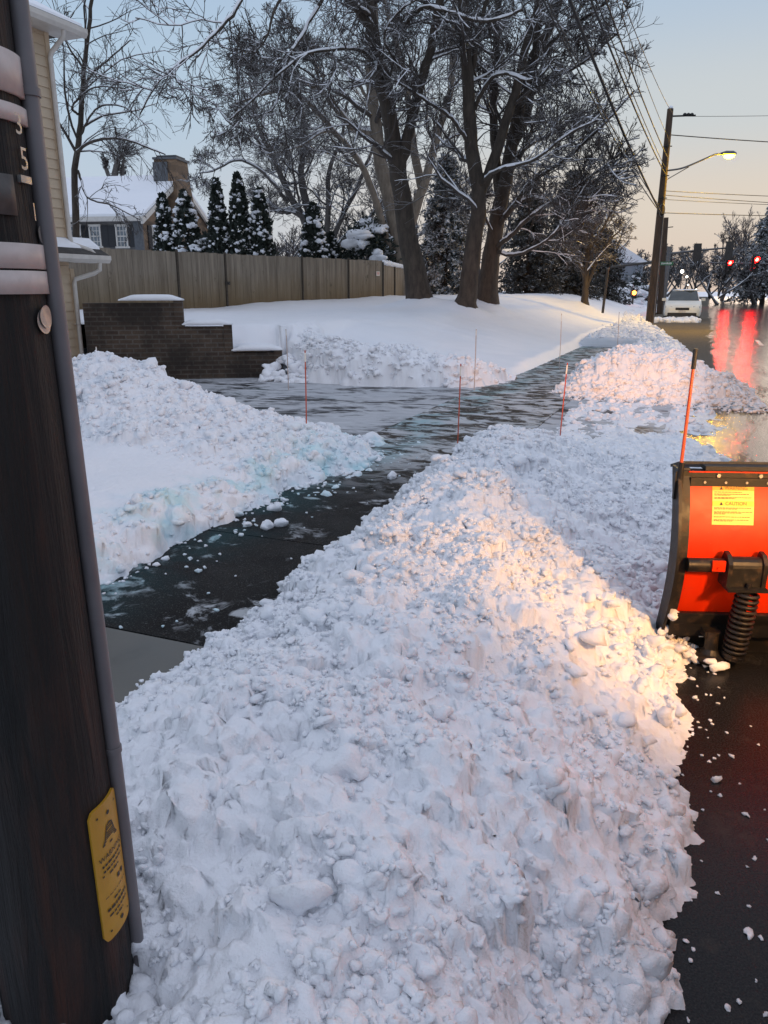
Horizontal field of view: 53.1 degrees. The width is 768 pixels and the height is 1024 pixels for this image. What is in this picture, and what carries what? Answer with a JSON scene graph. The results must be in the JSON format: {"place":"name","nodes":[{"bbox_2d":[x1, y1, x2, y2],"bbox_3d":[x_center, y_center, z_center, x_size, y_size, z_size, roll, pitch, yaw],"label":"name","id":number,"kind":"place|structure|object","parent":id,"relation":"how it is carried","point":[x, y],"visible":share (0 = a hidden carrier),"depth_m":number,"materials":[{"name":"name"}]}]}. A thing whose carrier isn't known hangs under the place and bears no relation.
{"place":"outdoors","nodes":[
{"label":"outdoors","id":0,"kind":"place"},
{"bbox_2d":[106,627,202,702],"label":"concrete pavement","id":1,"kind":"structure","parent":0,"point":[134,658],"depth_m":3.41,"materials":[{"name":"grey concrete"}]},
{"bbox_2d":[100,346,615,646],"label":"sidewalk","id":2,"kind":"structure","parent":0,"point":[151,600],"depth_m":5.17,"materials":[{"name":"concrete"}]},
{"bbox_2d":[233,507,243,516],"bbox_3d":[-1.054,0.009,5.519,0.116,0.087,0.087,-11,19,-33],"label":"snow lump","id":3,"kind":"object","parent":2,"relation":"on","point":[238,512],"visible":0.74,"depth_m":5.50,"materials":[{"name":"white snow"}]},
{"bbox_2d":[102,450,430,628],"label":"snow crumbs","id":4,"kind":"object","parent":2,"relation":"on","point":[244,524],"visible":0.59,"depth_m":4.94,"materials":[{"name":"white snow"}]},
{"bbox_2d":[260,519,273,529],"bbox_3d":[-0.797,0.086,5.228,0.085,0.076,0.120,4,17,14],"label":"snow lump","id":5,"kind":"object","parent":2,"relation":"on","point":[266,524],"visible":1,"depth_m":5.20,"materials":[{"name":"white snow"}]},
{"bbox_2d":[267,502,281,510],"bbox_3d":[-0.809,-0.034,5.669,0.113,0.092,0.120,0,16,0],"label":"snow lump","id":6,"kind":"object","parent":2,"relation":"on","point":[276,506],"visible":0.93,"depth_m":5.63,"materials":[{"name":"white snow"}]},
{"bbox_2d":[274,518,287,526],"bbox_3d":[-0.707,0.080,5.289,0.104,0.071,0.082,0,16,0],"label":"snow lump","id":7,"kind":"object","parent":2,"relation":"on","point":[281,522],"visible":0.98,"depth_m":5.26,"materials":[{"name":"white snow"}]},
{"bbox_2d":[0,424,703,1023],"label":"snow bank","id":8,"kind":"structure","parent":2,"relation":"on","point":[410,750],"depth_m":2.15,"materials":[{"name":"white snow"}]},
{"bbox_2d":[387,471,396,479],"bbox_3d":[0.068,-0.309,6.596,0.082,0.090,0.117,0,16,0],"label":"snow lump","id":9,"kind":"object","parent":2,"relation":"on","point":[391,475],"visible":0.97,"depth_m":6.57,"materials":[{"name":"white snow"}]},
{"bbox_2d":[457,364,460,442],"bbox_3d":[0.754,-0.936,7.772,0.027,1.110,0.017,0,16,0],"label":"marker stake","id":10,"kind":"object","parent":2,"relation":"on","point":[459,404],"visible":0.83,"depth_m":7.73,"materials":[{"name":"orange plastic"}]},
{"bbox_2d":[474,329,476,390],"bbox_3d":[1.330,-2.214,11.211,0.017,0.882,0.017,0,16,0],"label":"marker stake","id":11,"kind":"object","parent":2,"relation":"on","point":[475,360],"visible":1,"depth_m":11.20,"materials":[{"name":"orange plastic"}]},
{"bbox_2d":[559,314,561,368],"bbox_3d":[3.530,-3.309,15.416,0.037,1.293,0.017,0,16,0],"label":"marker stake","id":12,"kind":"object","parent":2,"relation":"on","point":[560,342],"visible":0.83,"depth_m":15.39,"materials":[{"name":"orange plastic"}]},
{"bbox_2d":[79,293,669,387],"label":"snowy lawn","id":13,"kind":"structure","parent":0,"point":[388,340],"depth_m":16.52,"materials":[{"name":"white snow"}]},
{"bbox_2d":[41,0,198,249],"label":"bare tree","id":14,"kind":"object","parent":13,"relation":"on","point":[78,147],"visible":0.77,"depth_m":19.44,"materials":[{"name":"brown plant"}]},
{"bbox_2d":[98,124,147,175],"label":"bare tree","id":15,"kind":"object","parent":13,"relation":"on","point":[128,151],"visible":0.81,"depth_m":64.20,"materials":[{"name":"grey plant"}]},
{"bbox_2d":[66,155,208,250],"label":"stone house","id":16,"kind":"structure","parent":13,"relation":"on","point":[141,195],"depth_m":43.69,"materials":[{"name":"grey stone"}]},
{"bbox_2d":[88,224,103,247],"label":"window","id":17,"kind":"structure","parent":16,"relation":"in","point":[96,228],"depth_m":42.84,"materials":[{"name":"white glass"}]},
{"bbox_2d":[114,224,130,247],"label":"window","id":18,"kind":"structure","parent":16,"relation":"in","point":[121,234],"depth_m":42.61,"materials":[{"name":"white glass"}]},
{"bbox_2d":[152,191,175,251],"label":"arborvitae","id":19,"kind":"object","parent":13,"relation":"on","point":[163,225],"visible":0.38,"depth_m":27.98,"materials":[{"name":"green plant"}]},
{"bbox_2d":[170,188,200,251],"bbox_3d":[-7.277,-9.530,28.489,1.564,4.665,1.588,-8,18,-26],"label":"arborvitae","id":20,"kind":"object","parent":13,"relation":"on","point":[182,228],"visible":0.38,"depth_m":27.87,"materials":[{"name":"green plant"}]},
{"bbox_2d":[186,230,225,252],"bbox_3d":[-6.522,-9.341,28.513,1.884,2.090,1.826,0,16,0],"label":"snowy bush","id":21,"kind":"object","parent":13,"relation":"on","point":[201,244],"visible":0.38,"depth_m":27.86,"materials":[{"name":"white snow"}]},
{"bbox_2d":[205,176,229,253],"bbox_3d":[-5.649,-9.015,26.545,1.098,4.765,1.139,0,16,0],"label":"arborvitae","id":22,"kind":"object","parent":13,"relation":"on","point":[218,226],"visible":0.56,"depth_m":26.07,"materials":[{"name":"green plant"}]},
{"bbox_2d":[66,248,403,347],"bbox_3d":[-1.687,-7.448,26.373,2.200,2.451,19.936,10,19,30],"label":"board fence","id":23,"kind":"object","parent":13,"relation":"on","point":[203,280],"visible":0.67,"depth_m":22.18,"materials":[{"name":"brown wood"}]},
{"bbox_2d":[226,171,252,254],"bbox_3d":[-4.951,-9.118,26.532,1.203,4.970,1.177,0,16,0],"label":"arborvitae","id":24,"kind":"object","parent":13,"relation":"on","point":[238,242],"visible":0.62,"depth_m":26.04,"materials":[{"name":"green plant"}]},
{"bbox_2d":[245,186,278,255],"bbox_3d":[-4.235,-8.864,26.562,1.293,4.465,1.325,0,16,0],"label":"arborvitae","id":25,"kind":"object","parent":13,"relation":"on","point":[261,229],"visible":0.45,"depth_m":26.09,"materials":[{"name":"green plant"}]},
{"bbox_2d":[176,0,388,245],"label":"bare tree","id":26,"kind":"object","parent":13,"relation":"on","point":[294,208],"visible":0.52,"depth_m":33.05,"materials":[{"name":"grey plant"}]},
{"bbox_2d":[268,220,302,256],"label":"bare tree","id":27,"kind":"object","parent":13,"relation":"on","point":[287,251],"visible":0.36,"depth_m":56.38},
{"bbox_2d":[63,0,555,298],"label":"maple tree","id":28,"kind":"object","parent":13,"relation":"on","point":[417,286],"visible":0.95,"depth_m":18.76,"materials":[{"name":"brown plant"}]},
{"bbox_2d":[298,201,331,257],"bbox_3d":[-2.552,-9.299,28.529,1.473,4.200,1.503,0,16,0],"label":"arborvitae","id":29,"kind":"object","parent":13,"relation":"on","point":[313,231],"visible":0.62,"depth_m":28.01,"materials":[{"name":"green plant"}]},
{"bbox_2d":[321,230,343,258],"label":"arborvitae","id":30,"kind":"object","parent":13,"relation":"on","point":[334,249],"visible":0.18,"depth_m":29.13,"materials":[{"name":"green plant"}]},
{"bbox_2d":[301,179,387,258],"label":"bare tree","id":31,"kind":"object","parent":13,"relation":"on","point":[339,233],"visible":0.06,"depth_m":57.57,"materials":[{"name":"brown plant"}]},
{"bbox_2d":[198,0,529,295],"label":"beech tree","id":32,"kind":"object","parent":13,"relation":"on","point":[382,172],"visible":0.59,"depth_m":27.27,"materials":[{"name":"beige plant"}]},
{"bbox_2d":[337,210,401,262],"bbox_3d":[-0.576,-9.888,29.441,2.611,3.144,2.564,0,16,0],"label":"snowy bush","id":33,"kind":"object","parent":13,"relation":"on","point":[364,236],"visible":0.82,"depth_m":28.67,"materials":[{"name":"white snow"}]},
{"bbox_2d":[364,144,486,250],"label":"bare tree","id":34,"kind":"object","parent":13,"relation":"on","point":[414,191],"visible":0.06,"depth_m":50.99,"materials":[{"name":"brown plant"}]},
{"bbox_2d":[415,152,480,294],"bbox_3d":[2.685,-11.315,32.191,3.879,7.023,4.007,0,16,0],"label":"spruce tree","id":35,"kind":"object","parent":13,"relation":"on","point":[449,233],"visible":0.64,"depth_m":31.54,"materials":[{"name":"green plant"}]},
{"bbox_2d":[418,124,525,279],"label":"bare tree","id":36,"kind":"object","parent":13,"relation":"on","point":[469,190],"visible":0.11,"depth_m":53.37,"materials":[{"name":"brown plant"}]},
{"bbox_2d":[328,0,634,308],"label":"maple tree","id":37,"kind":"object","parent":13,"relation":"on","point":[480,182],"visible":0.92,"depth_m":19.80,"materials":[{"name":"brown plant"}]},
{"bbox_2d":[488,158,563,263],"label":"bare tree","id":38,"kind":"object","parent":13,"relation":"on","point":[548,209],"visible":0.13,"depth_m":59.68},
{"bbox_2d":[498,179,563,293],"bbox_3d":[7.572,-13.579,39.771,4.152,7.132,4.145,0,16,0],"label":"spruce tree","id":39,"kind":"object","parent":13,"relation":"on","point":[521,275],"visible":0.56,"depth_m":39.40,"materials":[{"name":"green plant"}]},
{"bbox_2d":[414,0,658,303],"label":"maple tree","id":40,"kind":"object","parent":13,"relation":"on","point":[499,211],"visible":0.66,"depth_m":20.78,"materials":[{"name":"brown plant"}]},
{"bbox_2d":[532,168,610,299],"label":"spruce tree","id":41,"kind":"object","parent":13,"relation":"on","point":[572,284],"visible":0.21,"depth_m":43.04,"materials":[{"name":"green plant"}]},
{"bbox_2d":[545,182,637,305],"bbox_3d":[9.152,-11.784,33.880,3.667,5.343,2.599,-4,17,-13],"label":"bare tree","id":42,"kind":"object","parent":13,"relation":"on","point":[587,277],"visible":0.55,"depth_m":33.92,"materials":[{"name":"brown plant"}]},
{"bbox_2d":[601,268,609,312],"bbox_3d":[9.132,-9.123,31.714,0.200,1.787,0.130,0,16,0],"label":"sign post","id":43,"kind":"object","parent":13,"relation":"on","point":[605,289],"visible":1,"depth_m":31.67,"materials":[{"name":"grey metal"}]},
{"bbox_2d":[569,240,646,286],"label":"distant house","id":44,"kind":"structure","parent":13,"relation":"on","point":[630,270],"depth_m":71.31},
{"bbox_2d":[625,274,631,281],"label":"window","id":45,"kind":"structure","parent":44,"relation":"in","point":[630,275],"depth_m":71.69,"materials":[{"name":"grey glass"}]},
{"bbox_2d":[581,210,637,285],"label":"bare tree","id":46,"kind":"object","parent":13,"relation":"on","point":[624,245],"visible":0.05,"depth_m":66.47,"materials":[{"name":"brown plant"}]},
{"bbox_2d":[592,228,634,304],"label":"spruce tree","id":47,"kind":"object","parent":13,"relation":"on","point":[615,281],"visible":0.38,"depth_m":48.99,"materials":[{"name":"green plant"}]},
{"bbox_2d":[617,280,646,304],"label":"snowy bush","id":48,"kind":"object","parent":13,"relation":"on","point":[640,300],"visible":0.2,"depth_m":58.70,"materials":[{"name":"white snow"}]},
{"bbox_2d":[630,289,636,301],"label":"lamp","id":49,"kind":"object","parent":13,"relation":"on","point":[634,291],"visible":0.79,"depth_m":53.71,"materials":[{"name":"yellow glass"}]},
{"bbox_2d":[629,265,645,287],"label":"snowy bush","id":50,"kind":"object","parent":13,"relation":"on","point":[638,279],"visible":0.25,"depth_m":66.76,"materials":[{"name":"white snow"}]},
{"bbox_2d":[636,249,651,276],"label":"bare tree","id":51,"kind":"object","parent":13,"relation":"on","point":[641,255],"visible":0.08,"depth_m":83.49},
{"bbox_2d":[634,282,657,302],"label":"snowy bush","id":52,"kind":"object","parent":13,"relation":"on","point":[645,288],"visible":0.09,"depth_m":61.00,"materials":[{"name":"white snow"}]},
{"bbox_2d":[642,256,651,273],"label":"bare tree","id":53,"kind":"object","parent":13,"relation":"on","point":[647,267],"visible":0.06,"depth_m":90.80,"materials":[{"name":"brown plant"}]},
{"bbox_2d":[642,247,678,285],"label":"bare tree","id":54,"kind":"object","parent":13,"relation":"on","point":[647,278],"visible":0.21,"depth_m":94.64,"materials":[{"name":"brown plant"}]},
{"bbox_2d":[667,253,694,296],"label":"bare tree","id":55,"kind":"object","parent":13,"relation":"on","point":[677,277],"visible":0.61,"depth_m":112.98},
{"bbox_2d":[666,243,702,288],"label":"bare tree","id":56,"kind":"object","parent":13,"relation":"on","point":[683,265],"visible":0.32,"depth_m":119.38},
{"bbox_2d":[35,0,767,291],"label":"sky","id":57,"kind":"structure","parent":0,"point":[709,57],"materials":[{"name":"blue"}]},
{"bbox_2d":[179,378,671,438],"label":"driveway","id":58,"kind":"structure","parent":0,"point":[355,410],"depth_m":11.05,"materials":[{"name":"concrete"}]},
{"bbox_2d":[285,329,288,389],"bbox_3d":[-1.470,-2.312,11.677,0.023,0.908,0.017,0,16,0],"label":"marker stake","id":59,"kind":"object","parent":58,"relation":"on","point":[287,358],"visible":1,"depth_m":11.66,"materials":[{"name":"plastic"}]},
{"bbox_2d":[560,363,567,435],"bbox_3d":[1.930,-1.063,8.320,0.049,1.089,0.017,0,16,0],"label":"marker stake","id":60,"kind":"object","parent":58,"relation":"on","point":[563,397],"visible":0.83,"depth_m":8.27,"materials":[{"name":"orange plastic"}]},
{"bbox_2d":[84,291,767,354],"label":"ground","id":61,"kind":"structure","parent":0,"point":[704,294],"depth_m":185.85,"materials":[{"name":"white snow"}]},
{"bbox_2d":[29,0,110,357],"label":"sided house","id":62,"kind":"structure","parent":61,"relation":"on","point":[47,23],"depth_m":12.72,"materials":[{"name":"beige plastic"}]},
{"bbox_2d":[0,0,158,1023],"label":"utility pole","id":63,"kind":"object","parent":61,"relation":"on","point":[71,929],"visible":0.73,"depth_m":1.34,"materials":[{"name":"brown wood"}]},
{"bbox_2d":[82,294,282,378],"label":"retaining wall","id":64,"kind":"structure","parent":61,"relation":"on","point":[168,339],"depth_m":13.66,"materials":[{"name":"brown brick"}]},
{"bbox_2d":[72,350,420,584],"bbox_3d":[-6.529,-0.525,6.031,11.482,1.139,10.143,6,17,21],"label":"snow mound","id":65,"kind":"object","parent":61,"relation":"on","point":[170,461],"visible":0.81,"depth_m":6.42,"materials":[{"name":"white snow"}]},
{"bbox_2d":[304,350,306,423],"bbox_3d":[-0.743,-1.030,7.327,0.024,1.000,0.017,0,16,0],"label":"marker stake","id":66,"kind":"object","parent":65,"relation":"on","point":[305,384],"visible":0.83,"depth_m":7.28,"materials":[{"name":"plastic"}]},
{"bbox_2d":[548,344,767,413],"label":"snow pile","id":67,"kind":"object","parent":61,"relation":"on","point":[650,375],"visible":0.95,"depth_m":11.67,"materials":[{"name":"white snow"}]},
{"bbox_2d":[695,253,735,297],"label":"bare tree","id":68,"kind":"object","parent":61,"relation":"on","point":[704,264],"visible":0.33,"depth_m":126.59,"materials":[{"name":"brown plant"}]},
{"bbox_2d":[681,232,767,304],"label":"bare tree","id":69,"kind":"object","parent":61,"relation":"on","point":[720,281],"visible":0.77,"depth_m":78.69,"materials":[{"name":"brown plant"}]},
{"bbox_2d":[706,242,758,295],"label":"bare tree","id":70,"kind":"object","parent":61,"relation":"on","point":[729,274],"visible":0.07,"depth_m":125.64,"materials":[{"name":"brown plant"}]},
{"bbox_2d":[704,204,762,299],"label":"bare tree","id":71,"kind":"object","parent":61,"relation":"on","point":[736,238],"visible":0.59,"depth_m":105.64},
{"bbox_2d":[709,262,767,263],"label":"signal mast","id":72,"kind":"object","parent":61,"relation":"on","point":[732,263],"visible":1,"depth_m":70.68,"materials":[{"name":"grey metal"}]},
{"bbox_2d":[724,259,732,273],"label":"traffic light","id":73,"kind":"object","parent":72,"relation":"attached to","point":[728,266],"visible":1,"depth_m":70.46,"materials":[{"name":"black metal"}]},
{"bbox_2d":[750,256,759,271],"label":"traffic light","id":74,"kind":"object","parent":72,"relation":"attached to","point":[755,263],"visible":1,"depth_m":68.51,"materials":[{"name":"black"}]},
{"bbox_2d":[723,207,767,303],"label":"spruce tree","id":75,"kind":"object","parent":61,"relation":"on","point":[761,234],"visible":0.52,"depth_m":83.38,"materials":[{"name":"green plant"}]},
{"bbox_2d":[729,249,767,303],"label":"bare tree","id":76,"kind":"object","parent":61,"relation":"on","point":[747,271],"visible":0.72,"depth_m":79.06,"materials":[{"name":"brown plant"}]},
{"bbox_2d":[579,305,688,350],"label":"snowy verge","id":77,"kind":"structure","parent":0,"point":[635,329],"depth_m":22.03,"materials":[{"name":"white snow"}]},
{"bbox_2d":[654,297,767,1023],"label":"road","id":78,"kind":"structure","parent":0,"point":[728,965],"depth_m":2.63,"materials":[{"name":"black asphalt"}]},
{"bbox_2d":[609,233,662,314],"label":"signal mast","id":79,"kind":"object","parent":78,"relation":"on","point":[640,263],"visible":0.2,"depth_m":46.91,"materials":[{"name":"grey metal"}]},
{"bbox_2d":[556,396,733,470],"bbox_3d":[3.120,-1.020,9.161,2.488,0.226,5.991,6,17,21],"label":"slush","id":80,"kind":"object","parent":78,"relation":"on","point":[622,417],"visible":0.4,"depth_m":9.58,"materials":[{"name":"white snow"}]},
{"bbox_2d":[656,217,672,313],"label":"utility pole","id":81,"kind":"object","parent":78,"relation":"on","point":[659,310],"visible":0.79,"depth_m":49.51,"materials":[{"name":"brown wood"}]},
{"bbox_2d":[660,262,672,264],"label":"street sign","id":82,"kind":"object","parent":81,"relation":"attached to","point":[666,263],"visible":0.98,"depth_m":48.53,"materials":[{"name":"green metal"}]},
{"bbox_2d":[646,106,695,324],"bbox_3d":[10.881,-10.998,29.254,1.135,8.057,0.405,0,16,0],"label":"utility pole","id":83,"kind":"object","parent":78,"relation":"on","point":[652,292],"visible":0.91,"depth_m":29.19,"materials":[{"name":"brown wood"}]},
{"bbox_2d":[542,0,658,210],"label":"overhead cable","id":84,"kind":"object","parent":83,"relation":"attached to","point":[545,4],"visible":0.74,"depth_m":14.77,"materials":[{"name":"black rubber"}]},
{"bbox_2d":[546,0,659,206],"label":"overhead cable","id":85,"kind":"object","parent":83,"relation":"attached to","point":[588,82],"visible":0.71,"depth_m":14.34,"materials":[{"name":"black rubber"}]},
{"bbox_2d":[568,0,661,214],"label":"overhead cable","id":86,"kind":"object","parent":83,"relation":"attached to","point":[572,7],"visible":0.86,"depth_m":15.92,"materials":[{"name":"black rubber"}]},
{"bbox_2d":[590,0,665,175],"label":"overhead cable","id":87,"kind":"object","parent":83,"relation":"attached to","point":[602,29],"visible":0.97,"depth_m":16.06,"materials":[{"name":"black rubber"}]},
{"bbox_2d":[596,0,666,170],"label":"overhead cable","id":88,"kind":"object","parent":83,"relation":"attached to","point":[625,74],"visible":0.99,"depth_m":16.19,"materials":[{"name":"black rubber"}]},
{"bbox_2d":[605,0,668,159],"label":"overhead cable","id":89,"kind":"object","parent":83,"relation":"attached to","point":[608,7],"visible":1,"depth_m":16.28,"materials":[{"name":"black rubber"}]},
{"bbox_2d":[616,0,669,140],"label":"overhead cable","id":90,"kind":"object","parent":83,"relation":"attached to","point":[638,61],"visible":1,"depth_m":15.16,"materials":[{"name":"black rubber"}]},
{"bbox_2d":[622,0,672,113],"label":"overhead cable","id":91,"kind":"object","parent":83,"relation":"attached to","point":[642,50],"visible":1,"depth_m":14.81,"materials":[{"name":"black rubber"}]},
{"bbox_2d":[667,151,736,179],"bbox_3d":[11.837,-12.935,28.729,2.506,1.008,0.300,0,16,0],"label":"street lamp","id":92,"kind":"object","parent":83,"relation":"attached to","point":[728,154],"visible":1,"depth_m":28.62,"materials":[{"name":"grey metal"}]},
{"bbox_2d":[689,116,724,116],"bbox_3d":[21.398,-16.307,30.611,22.251,2.088,0.016,-4,17,-14],"label":"overhead cable","id":93,"kind":"object","parent":83,"relation":"attached to","point":[706,116],"visible":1,"depth_m":28.58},
{"bbox_2d":[670,191,760,195],"bbox_3d":[22.498,-13.072,31.553,24.404,0.616,0.024,-4,17,-12],"label":"overhead cable","id":94,"kind":"object","parent":83,"relation":"attached to","point":[715,193],"visible":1,"depth_m":29.42,"materials":[{"name":"black rubber"}]},
{"bbox_2d":[665,199,767,204],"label":"overhead cable","id":95,"kind":"object","parent":83,"relation":"attached to","point":[717,202],"visible":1,"depth_m":29.56,"materials":[{"name":"black rubber"}]},
{"bbox_2d":[666,195,767,202],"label":"overhead cable","id":96,"kind":"object","parent":83,"relation":"attached to","point":[718,199],"visible":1,"depth_m":29.50,"materials":[{"name":"black rubber"}]},
{"bbox_2d":[671,134,767,141],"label":"overhead cable","id":97,"kind":"object","parent":83,"relation":"attached to","point":[719,138],"visible":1,"depth_m":28.91,"materials":[{"name":"black rubber"}]},
{"bbox_2d":[673,213,767,215],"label":"overhead cable","id":98,"kind":"object","parent":83,"relation":"attached to","point":[721,214],"visible":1,"depth_m":29.70,"materials":[{"name":"black rubber"}]},
{"bbox_2d":[643,315,701,322],"bbox_3d":[14.343,-9.682,38.981,3.152,0.597,2.312,0,16,0],"label":"snow heap","id":99,"kind":"object","parent":78,"relation":"on","point":[686,319],"visible":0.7,"depth_m":38.23,"materials":[{"name":"white snow"}]},
{"bbox_2d":[662,289,705,317],"bbox_3d":[16.156,-11.215,41.525,2.154,1.584,4.690,6,17,20],"label":"parked car","id":100,"kind":"object","parent":78,"relation":"on","point":[683,302],"visible":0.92,"depth_m":39.98,"materials":[{"name":"white paint"}]},
{"bbox_2d":[663,246,725,311],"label":"signal mast","id":101,"kind":"object","parent":78,"relation":"on","point":[669,253],"visible":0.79,"depth_m":55.02,"materials":[{"name":"grey metal"}]},
{"bbox_2d":[692,243,701,260],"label":"traffic light","id":102,"kind":"object","parent":101,"relation":"attached to","point":[697,252],"visible":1,"depth_m":54.68,"materials":[{"name":"black metal"}]},
{"bbox_2d":[724,241,733,258],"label":"traffic light","id":103,"kind":"object","parent":101,"relation":"attached to","point":[729,250],"visible":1,"depth_m":54.65,"materials":[{"name":"black metal"}]},
{"bbox_2d":[673,247,721,288],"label":"bare tree","id":104,"kind":"object","parent":78,"relation":"on","point":[695,277],"visible":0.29,"depth_m":122.57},
{"bbox_2d":[656,349,767,671],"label":"snow plow","id":105,"kind":"object","parent":78,"relation":"on","point":[714,604],"visible":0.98,"depth_m":3.41,"materials":[{"name":"orange paint"}]},
{"bbox_2d":[673,663,767,1022],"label":"slush crumbs","id":106,"kind":"object","parent":78,"relation":"on","point":[748,931],"visible":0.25,"depth_m":2.50,"materials":[{"name":"white snow"}]}
]}

